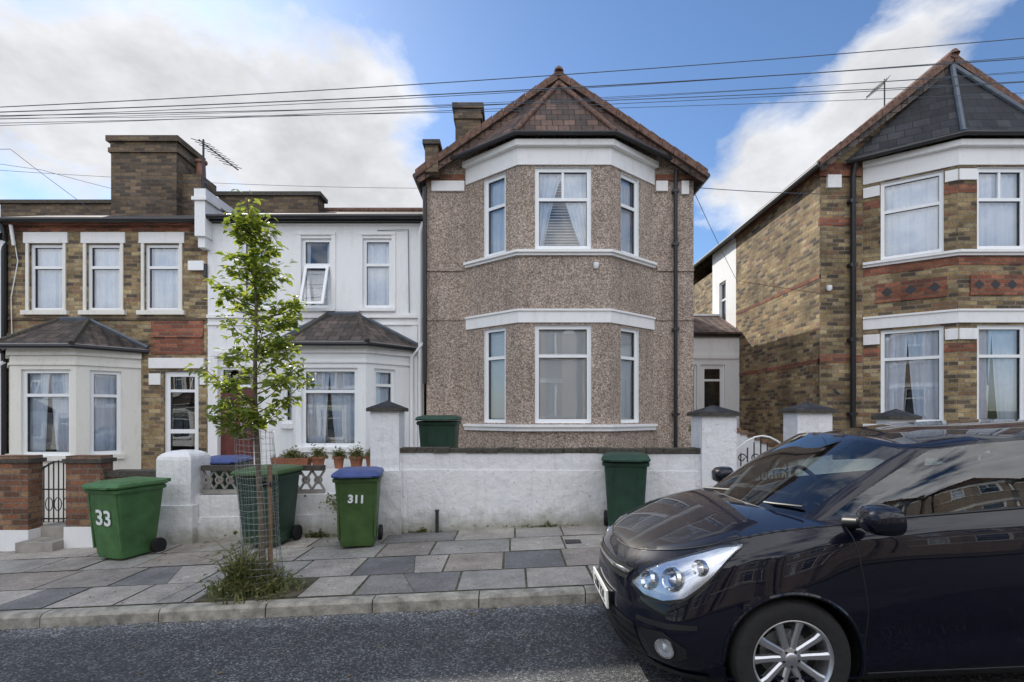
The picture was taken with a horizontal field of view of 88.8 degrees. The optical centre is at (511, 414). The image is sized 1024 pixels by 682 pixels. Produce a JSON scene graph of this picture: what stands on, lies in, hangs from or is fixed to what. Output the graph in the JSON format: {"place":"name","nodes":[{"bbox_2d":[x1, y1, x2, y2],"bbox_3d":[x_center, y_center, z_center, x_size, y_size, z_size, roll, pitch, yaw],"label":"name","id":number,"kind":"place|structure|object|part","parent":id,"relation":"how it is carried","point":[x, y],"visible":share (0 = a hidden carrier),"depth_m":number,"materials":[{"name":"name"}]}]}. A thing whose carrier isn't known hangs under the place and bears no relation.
{"place":"outdoors","nodes":[
{"label":"outdoors","id":0,"kind":"place"},
{"bbox_2d":[0,149,93,211],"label":"overhead cable","id":1,"kind":"object","parent":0,"point":[52,181],"visible":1,"depth_m":10.00,"materials":[{"name":"grey plastic"}]},
{"bbox_2d":[43,520,62,524],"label":"front garden paving","id":2,"kind":"structure","parent":0,"point":[47,522],"depth_m":9.31,"materials":[{"name":"concrete"}]},
{"bbox_2d":[210,455,252,488],"bbox_3d":[-4.252,1.112,7.759,0.598,0.985,0.841,0,0,-10],"label":"wheelie bin","id":3,"kind":"object","parent":2,"relation":"on","point":[223,460],"visible":0.22,"depth_m":7.47,"materials":[{"name":"plastic"}]},
{"bbox_2d":[2,164,187,206],"bbox_3d":[-9.531,-4.480,9.707,6.677,1.007,0.427,0,0,-9],"label":"overhead cable","id":4,"kind":"object","parent":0,"point":[92,183],"visible":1,"depth_m":10.00,"materials":[{"name":"grey plastic"}]},
{"bbox_2d":[0,524,607,610],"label":"pavement","id":5,"kind":"structure","parent":0,"point":[507,558],"depth_m":5.49,"materials":[{"name":"stone"}]},
{"bbox_2d":[0,455,46,551],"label":"brick pillar","id":6,"kind":"structure","parent":5,"relation":"on","point":[21,497],"depth_m":6.93,"materials":[{"name":"red brick"}]},
{"bbox_2d":[15,520,65,553],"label":"entrance steps","id":7,"kind":"structure","parent":5,"relation":"on","point":[51,539],"depth_m":6.86,"materials":[{"name":"concrete"}]},
{"bbox_2d":[61,455,116,547],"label":"brick pillar","id":8,"kind":"structure","parent":5,"relation":"on","point":[81,470],"depth_m":6.93,"materials":[{"name":"red brick"}]},
{"bbox_2d":[42,460,65,521],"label":"iron gate","id":9,"kind":"structure","parent":8,"relation":"attached to","point":[49,498],"depth_m":7.11,"materials":[{"name":"grey metal"}]},
{"bbox_2d":[81,476,170,558],"bbox_3d":[-4.678,1.255,6.358,0.567,0.935,0.798,0,0,16],"label":"wheelie bin","id":10,"kind":"object","parent":5,"relation":"on","point":[124,513],"visible":1,"depth_m":6.15,"materials":[{"name":"plastic"}]},
{"bbox_2d":[156,450,210,504],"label":"rounded pillar","id":11,"kind":"structure","parent":5,"relation":"on","point":[181,469],"depth_m":6.90,"materials":[{"name":"white paint"}]},
{"bbox_2d":[157,492,336,544],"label":"white garden wall","id":12,"kind":"structure","parent":5,"relation":"on","point":[205,517],"depth_m":6.98,"materials":[{"name":"white paint"}]},
{"bbox_2d":[201,465,325,493],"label":"pierced screen wall","id":13,"kind":"structure","parent":12,"relation":"on","point":[230,480],"depth_m":7.08,"materials":[{"name":"concrete"}]},
{"bbox_2d":[193,577,318,602],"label":"tree pit soil","id":14,"kind":"object","parent":5,"relation":"on","point":[293,594],"visible":0.37,"depth_m":4.64,"materials":[{"name":"brown soil"}]},
{"bbox_2d":[191,527,310,604],"bbox_3d":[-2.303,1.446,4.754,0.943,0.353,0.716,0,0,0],"label":"weeds","id":15,"kind":"object","parent":14,"relation":"on","point":[269,586],"visible":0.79,"depth_m":4.64,"materials":[{"name":"green plant"}]},
{"bbox_2d":[184,189,320,575],"bbox_3d":[-2.396,-0.208,4.753,1.132,3.659,1.055,0,0,0],"label":"street tree","id":16,"kind":"object","parent":14,"relation":"on","point":[252,259],"visible":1,"depth_m":4.75,"materials":[{"name":"green plant"}]},
{"bbox_2d":[234,429,283,587],"bbox_3d":[-2.314,0.880,4.780,0.420,1.480,0.332,0,0,0],"label":"tree guard","id":17,"kind":"object","parent":14,"relation":"on","point":[268,484],"visible":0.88,"depth_m":4.81,"materials":[{"name":"silver metal"}]},
{"bbox_2d":[230,464,302,545],"bbox_3d":[-3.079,1.150,6.629,0.598,0.985,0.841,0,0,5],"label":"wheelie bin","id":18,"kind":"object","parent":5,"relation":"on","point":[286,485],"visible":0.7,"depth_m":6.39,"materials":[{"name":"plastic"}]},
{"bbox_2d":[0,536,601,679],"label":"fallen leaves","id":19,"kind":"object","parent":5,"relation":"on","point":[298,617],"visible":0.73,"depth_m":4.34,"materials":[{"name":"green plant"}]},
{"bbox_2d":[302,528,336,537],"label":"wall weeds","id":20,"kind":"object","parent":5,"relation":"on","point":[316,535],"depth_m":6.92,"materials":[{"name":"green plant"}]},
{"bbox_2d":[331,466,383,546],"bbox_3d":[-1.881,1.132,6.428,0.567,0.935,0.798,0,0,-10],"label":"wheelie bin","id":21,"kind":"object","parent":5,"relation":"on","point":[357,489],"visible":1,"depth_m":6.16,"materials":[{"name":"green plastic"}]},
{"bbox_2d":[366,401,408,470],"bbox_3d":[-1.690,0.802,7.115,0.470,1.984,0.460,0,0,0],"label":"gate pillar","id":22,"kind":"object","parent":5,"relation":"on","point":[387,430],"visible":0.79,"depth_m":6.93,"materials":[{"name":"paint"}]},
{"bbox_2d":[377,470,401,535],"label":"plinth","id":23,"kind":"structure","parent":5,"relation":"on","point":[390,512],"depth_m":6.88,"materials":[{"name":"white paint"}]},
{"bbox_2d":[402,527,441,532],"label":"wall weeds","id":24,"kind":"object","parent":5,"relation":"on","point":[420,530],"depth_m":6.95,"materials":[{"name":"green plant"}]},
{"bbox_2d":[435,509,438,532],"bbox_3d":[-0.990,1.440,6.905,0.050,0.360,0.060,0,0,0],"label":"marker post","id":25,"kind":"object","parent":5,"relation":"on","point":[436,520],"visible":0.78,"depth_m":6.88,"materials":[{"name":"grey metal"}]},
{"bbox_2d":[452,520,597,527],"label":"wall weeds","id":26,"kind":"object","parent":5,"relation":"on","point":[548,522],"depth_m":6.94,"materials":[{"name":"green plant"}]},
{"bbox_2d":[400,447,700,532],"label":"white garden wall","id":27,"kind":"structure","parent":5,"relation":"on","point":[481,487],"depth_m":6.98,"materials":[{"name":"white paint"}]},
{"bbox_2d":[304,447,691,523],"bbox_3d":[-0.192,0.948,7.031,5.181,1.032,0.285,0,0,0],"label":"creeping plant","id":28,"kind":"object","parent":27,"relation":"on","point":[333,504],"visible":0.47,"depth_m":6.95,"materials":[{"name":"green plant"}]},
{"bbox_2d":[601,452,650,525],"bbox_3d":[1.432,0.972,6.588,0.586,0.965,0.824,0,0,12],"label":"wheelie bin","id":29,"kind":"object","parent":5,"relation":"on","point":[625,476],"visible":0.74,"depth_m":6.30,"materials":[{"name":"plastic"}]},
{"bbox_2d":[687,405,741,486],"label":"gate pillar","id":30,"kind":"structure","parent":5,"relation":"on","point":[714,433],"depth_m":6.93,"materials":[{"name":"paint"}]},
{"bbox_2d":[778,402,837,477],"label":"gate pillar","id":31,"kind":"structure","parent":5,"relation":"on","point":[806,417],"depth_m":6.93,"materials":[{"name":"paint"}]},
{"bbox_2d":[737,435,787,480],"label":"iron gate","id":32,"kind":"structure","parent":31,"relation":"attached to","point":[753,456],"depth_m":7.09,"materials":[{"name":"grey metal"}]},
{"bbox_2d":[871,409,921,424],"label":"gate pillar","id":33,"kind":"structure","parent":5,"relation":"on","point":[893,416],"depth_m":6.93,"materials":[{"name":"stone"}]},
{"bbox_2d":[832,452,989,472],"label":"white garden wall","id":34,"kind":"structure","parent":5,"relation":"on","point":[845,465],"depth_m":7.00,"materials":[{"name":"white paint"}]},
{"bbox_2d":[0,603,1023,681],"bbox_3d":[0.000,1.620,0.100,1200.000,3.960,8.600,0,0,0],"label":"road","id":35,"kind":"structure","parent":0,"point":[587,645],"depth_m":3.72,"materials":[{"name":"grey asphalt"}]},
{"bbox_2d":[593,419,1023,681],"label":"parked car","id":36,"kind":"object","parent":35,"relation":"on","point":[901,560],"visible":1,"depth_m":2.71,"materials":[{"name":"black metal"}]},
{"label":"windows","id":37,"kind":"part","parent":36,"relation":"part of","materials":[{"name":"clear glass"}]},
{"bbox_2d":[0,58,1023,112],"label":"overhead cable","id":38,"kind":"object","parent":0,"point":[509,90],"visible":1,"depth_m":8.19,"materials":[{"name":"grey plastic"}]},
{"bbox_2d":[0,38,1023,107],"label":"overhead cable","id":39,"kind":"object","parent":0,"point":[508,78],"visible":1,"depth_m":8.39,"materials":[{"name":"grey plastic"}]},
{"bbox_2d":[0,81,1023,115],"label":"overhead cable","id":40,"kind":"object","parent":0,"point":[510,103],"visible":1,"depth_m":8.00,"materials":[{"name":"grey plastic"}]},
{"bbox_2d":[0,56,1023,116],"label":"overhead cable","id":41,"kind":"object","parent":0,"point":[475,94],"visible":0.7,"depth_m":8.68,"materials":[{"name":"grey plastic"}]},
{"bbox_2d":[0,71,1023,125],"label":"overhead cable","id":42,"kind":"object","parent":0,"point":[506,104],"visible":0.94,"depth_m":8.29,"materials":[{"name":"grey plastic"}]},
{"bbox_2d":[0,0,1023,263],"label":"sky","id":43,"kind":"structure","parent":0,"point":[52,51],"materials":[{"name":"blue"}]},
{"bbox_2d":[14,82,1022,122],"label":"overhead cable","id":44,"kind":"object","parent":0,"point":[532,107],"visible":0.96,"depth_m":8.51,"materials":[{"name":"grey plastic"}]},
{"bbox_2d":[20,72,1023,118],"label":"overhead cable","id":45,"kind":"object","parent":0,"point":[499,102],"visible":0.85,"depth_m":8.80,"materials":[{"name":"grey plastic"}]},
{"bbox_2d":[75,93,1013,117],"bbox_3d":[0.000,-4.880,8.100,23.004,0.808,0.008,0,0,-1],"label":"overhead cable","id":46,"kind":"object","parent":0,"point":[527,110],"visible":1,"depth_m":8.10,"materials":[{"name":"grey plastic"}]},
{"bbox_2d":[775,467,782,477],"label":"raised forecourt","id":47,"kind":"structure","parent":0,"point":[777,469],"depth_m":10.08,"materials":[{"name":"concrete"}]},
{"bbox_2d":[415,415,461,447],"bbox_3d":[-1.120,0.538,8.109,0.640,1.055,0.901,0,0,0],"label":"wheelie bin","id":48,"kind":"object","parent":47,"relation":"on","point":[438,430],"visible":0.43,"depth_m":7.78,"materials":[{"name":"plastic"}]},
{"bbox_2d":[737,428,775,480],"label":"stepped garden wall","id":49,"kind":"structure","parent":47,"relation":"on","point":[743,436],"depth_m":7.50,"materials":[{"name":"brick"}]},
{"bbox_3d":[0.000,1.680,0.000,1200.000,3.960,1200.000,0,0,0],"label":"ground","id":50,"kind":"structure","parent":0,"visible":0},
{"bbox_2d":[7,237,7,453],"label":"walls","id":51,"kind":"structure","parent":50,"relation":"on","point":[7,359],"depth_m":10.20,"materials":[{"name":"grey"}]},
{"bbox_2d":[0,240,5,454],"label":"pipes and gutters","id":52,"kind":"object","parent":51,"relation":"attached to","point":[1,245],"visible":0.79,"depth_m":10.10,"materials":[{"name":"black paint"}]},
{"bbox_2d":[0,199,207,520],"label":"walls","id":53,"kind":"structure","parent":50,"relation":"on","point":[143,404],"depth_m":10.20,"materials":[{"name":"brick"}]},
{"bbox_2d":[0,214,194,350],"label":"roof","id":54,"kind":"structure","parent":53,"relation":"attached to","point":[83,330],"depth_m":9.99,"materials":[{"name":"grey tile"}]},
{"bbox_2d":[105,135,216,214],"bbox_3d":[-7.860,-4.820,11.850,1.920,2.480,1.040,0,0,0],"label":"chimney stack","id":55,"kind":"object","parent":54,"relation":"on","point":[176,160],"visible":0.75,"depth_m":11.40,"materials":[{"name":"brick"}]},
{"bbox_2d":[191,138,241,187],"bbox_3d":[-6.024,-4.712,10.700,0.848,1.863,0.424,0,0,0],"label":"tv aerial","id":56,"kind":"object","parent":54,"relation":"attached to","point":[203,145],"visible":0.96,"depth_m":10.69,"materials":[{"name":"grey metal"}]},
{"bbox_2d":[0,217,194,454],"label":"pipes and gutters","id":57,"kind":"object","parent":53,"relation":"attached to","point":[3,230],"visible":0.89,"depth_m":9.98,"materials":[{"name":"black paint"}]},
{"bbox_2d":[30,249,177,450],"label":"curtains","id":58,"kind":"object","parent":53,"relation":"attached to","point":[164,288],"visible":0.61,"depth_m":10.32,"materials":[{"name":"white fabric"}]},
{"bbox_2d":[5,232,205,460],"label":"trim","id":59,"kind":"structure","parent":53,"relation":"attached to","point":[105,237],"depth_m":10.17,"materials":[{"name":"white paint"}]},
{"bbox_2d":[23,245,198,455],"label":"window frames","id":60,"kind":"structure","parent":53,"relation":"attached to","point":[169,392],"depth_m":10.24,"materials":[{"name":"white plastic"}]},
{"bbox_2d":[104,469,155,479],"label":"brick garden wall","id":61,"kind":"structure","parent":50,"relation":"on","point":[117,473],"depth_m":7.00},
{"bbox_2d":[0,585,601,628],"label":"kerb","id":62,"kind":"structure","parent":50,"relation":"on","point":[42,618],"depth_m":4.41,"materials":[{"name":"concrete"}]},
{"bbox_2d":[191,188,426,467],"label":"walls","id":63,"kind":"structure","parent":50,"relation":"on","point":[212,240],"depth_m":10.20,"materials":[{"name":"grey paint"}]},
{"bbox_2d":[220,239,393,463],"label":"window frames","id":64,"kind":"structure","parent":63,"relation":"attached to","point":[228,445],"depth_m":10.24,"materials":[{"name":"white plastic"}]},
{"bbox_2d":[205,214,422,446],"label":"pipes and gutters","id":65,"kind":"object","parent":63,"relation":"attached to","point":[343,216],"visible":0.69,"depth_m":9.99,"materials":[{"name":"black paint"}]},
{"bbox_2d":[206,223,422,463],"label":"trim","id":66,"kind":"structure","parent":63,"relation":"attached to","point":[326,349],"depth_m":10.16,"materials":[{"name":"white paint"}]},
{"bbox_2d":[209,208,422,347],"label":"roof","id":67,"kind":"structure","parent":63,"relation":"attached to","point":[342,326],"depth_m":10.07,"materials":[{"name":"grey tile"}]},
{"bbox_2d":[248,243,388,442],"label":"curtains","id":68,"kind":"object","parent":63,"relation":"attached to","point":[343,409],"visible":0.59,"depth_m":9.66,"materials":[{"name":"white fabric"}]},
{"bbox_2d":[298,468,337,491],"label":"shelf wall","id":69,"kind":"structure","parent":50,"relation":"on","point":[328,484],"depth_m":8.78,"materials":[{"name":"white concrete"}]},
{"bbox_2d":[270,445,311,464],"bbox_3d":[-3.748,0.720,8.902,0.724,0.401,0.306,0,0,0],"label":"flower trough","id":70,"kind":"object","parent":69,"relation":"on","point":[292,456],"visible":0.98,"depth_m":8.80,"materials":[{"name":"ceramic"}]},
{"bbox_2d":[307,442,328,464],"bbox_3d":[-3.293,0.697,8.906,0.401,0.447,0.424,0,0,0],"label":"potted plant","id":71,"kind":"object","parent":69,"relation":"on","point":[318,457],"visible":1,"depth_m":8.84,"materials":[{"name":"green plant"}]},
{"bbox_2d":[330,446,348,468],"bbox_3d":[-2.943,0.722,8.919,0.334,0.396,0.331,0,0,0],"label":"potted plant","id":72,"kind":"object","parent":69,"relation":"on","point":[339,457],"visible":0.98,"depth_m":8.84,"materials":[{"name":"green plant"}]},
{"bbox_2d":[344,441,365,466],"bbox_3d":[-2.661,0.683,8.890,0.377,0.474,0.412,0,0,0],"label":"potted plant","id":73,"kind":"object","parent":69,"relation":"on","point":[356,458],"visible":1,"depth_m":8.83,"materials":[{"name":"green plant"}]},
{"bbox_2d":[363,449,369,465],"bbox_3d":[-2.406,0.719,8.901,0.300,0.402,0.321,0,0,0],"label":"potted plant","id":74,"kind":"object","parent":69,"relation":"on","point":[367,456],"visible":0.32,"depth_m":8.83,"materials":[{"name":"green plant"}]},
{"bbox_2d":[422,135,694,447],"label":"walls","id":75,"kind":"structure","parent":50,"relation":"on","point":[458,292],"depth_m":9.72,"materials":[{"name":"concrete"}]},
{"bbox_2d":[431,139,688,430],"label":"trim","id":76,"kind":"structure","parent":75,"relation":"attached to","point":[615,153],"depth_m":9.11,"materials":[{"name":"white paint"}]},
{"bbox_2d":[412,130,709,446],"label":"pipes and gutters","id":77,"kind":"object","parent":75,"relation":"attached to","point":[675,244],"visible":0.8,"depth_m":9.79,"materials":[{"name":"black paint"}]},
{"bbox_2d":[1,170,373,187],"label":"overhead cable","id":78,"kind":"object","parent":77,"relation":"attached to","point":[189,181],"visible":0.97,"depth_m":10.22,"materials":[{"name":"grey plastic"}]},
{"bbox_2d":[415,66,707,188],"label":"roof","id":79,"kind":"structure","parent":75,"relation":"on","point":[505,121],"depth_m":9.59,"materials":[{"name":"tile"}]},
{"bbox_2d":[452,102,484,140],"bbox_3d":[-0.905,-5.505,12.350,0.930,3.250,0.840,0,0,0],"label":"chimney stack","id":80,"kind":"object","parent":79,"relation":"on","point":[466,120],"visible":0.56,"depth_m":11.99,"materials":[{"name":"brick"}]},
{"bbox_2d":[486,168,636,422],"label":"window frames","id":81,"kind":"structure","parent":75,"relation":"attached to","point":[562,199],"depth_m":9.16,"materials":[{"name":"white plastic"}]},
{"bbox_2d":[491,174,631,418],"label":"curtains","id":82,"kind":"object","parent":81,"relation":"attached to","point":[562,388],"visible":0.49,"depth_m":9.24,"materials":[{"name":"white fabric"}]},
{"bbox_2d":[694,314,740,427],"bbox_3d":[4.635,-0.505,14.075,2.390,4.650,1.650,0,0,0],"label":"side porch","id":83,"kind":"object","parent":50,"relation":"on","point":[716,359],"visible":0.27,"depth_m":13.40,"materials":[{"name":"grey paint"}]},
{"bbox_2d":[694,365,723,409],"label":"window frames","id":84,"kind":"structure","parent":83,"relation":"in","point":[721,367],"depth_m":13.44,"materials":[{"name":"white plastic"}]},
{"bbox_2d":[694,95,1023,466],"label":"walls","id":85,"kind":"structure","parent":50,"relation":"on","point":[787,256],"depth_m":9.90,"materials":[{"name":"brick"}]},
{"bbox_2d":[694,193,736,279],"bbox_3d":[4.620,-3.830,11.675,0.011,0.711,4.348,0,0,33],"label":"overhead cable","id":86,"kind":"object","parent":85,"relation":"attached to","point":[714,235],"visible":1,"depth_m":11.29,"materials":[{"name":"grey plastic"}]},
{"bbox_2d":[694,187,819,193],"bbox_3d":[4.635,-4.230,9.875,2.391,0.113,0.013,0,0,-1],"label":"overhead cable","id":87,"kind":"object","parent":85,"relation":"attached to","point":[759,191],"visible":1,"depth_m":9.87,"materials":[{"name":"grey plastic"}]},
{"bbox_2d":[694,130,1023,458],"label":"pipes and gutters","id":88,"kind":"object","parent":85,"relation":"attached to","point":[852,201],"visible":0.85,"depth_m":9.78,"materials":[{"name":"black paint"}]},
{"bbox_2d":[724,174,1016,418],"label":"curtains","id":89,"kind":"object","parent":85,"relation":"attached to","point":[913,231],"visible":0.73,"depth_m":9.42,"materials":[{"name":"white fabric"}]},
{"bbox_2d":[721,168,1023,421],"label":"window frames","id":90,"kind":"structure","parent":85,"relation":"attached to","point":[1019,201],"depth_m":9.26,"materials":[{"name":"white plastic"}]},
{"bbox_2d":[730,48,1023,239],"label":"roof","id":91,"kind":"structure","parent":85,"relation":"on","point":[927,115],"depth_m":9.50,"materials":[{"name":"tile"}]},
{"bbox_2d":[866,75,890,105],"bbox_3d":[7.992,-6.833,11.436,0.625,1.107,0.312,0,0,-17],"label":"tv aerial","id":92,"kind":"object","parent":91,"relation":"attached to","point":[877,87],"visible":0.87,"depth_m":11.46,"materials":[{"name":"grey metal"}]},
{"bbox_2d":[826,139,1023,425],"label":"trim","id":93,"kind":"structure","parent":85,"relation":"attached to","point":[964,152],"depth_m":9.15,"materials":[{"name":"white paint"}]}
]}

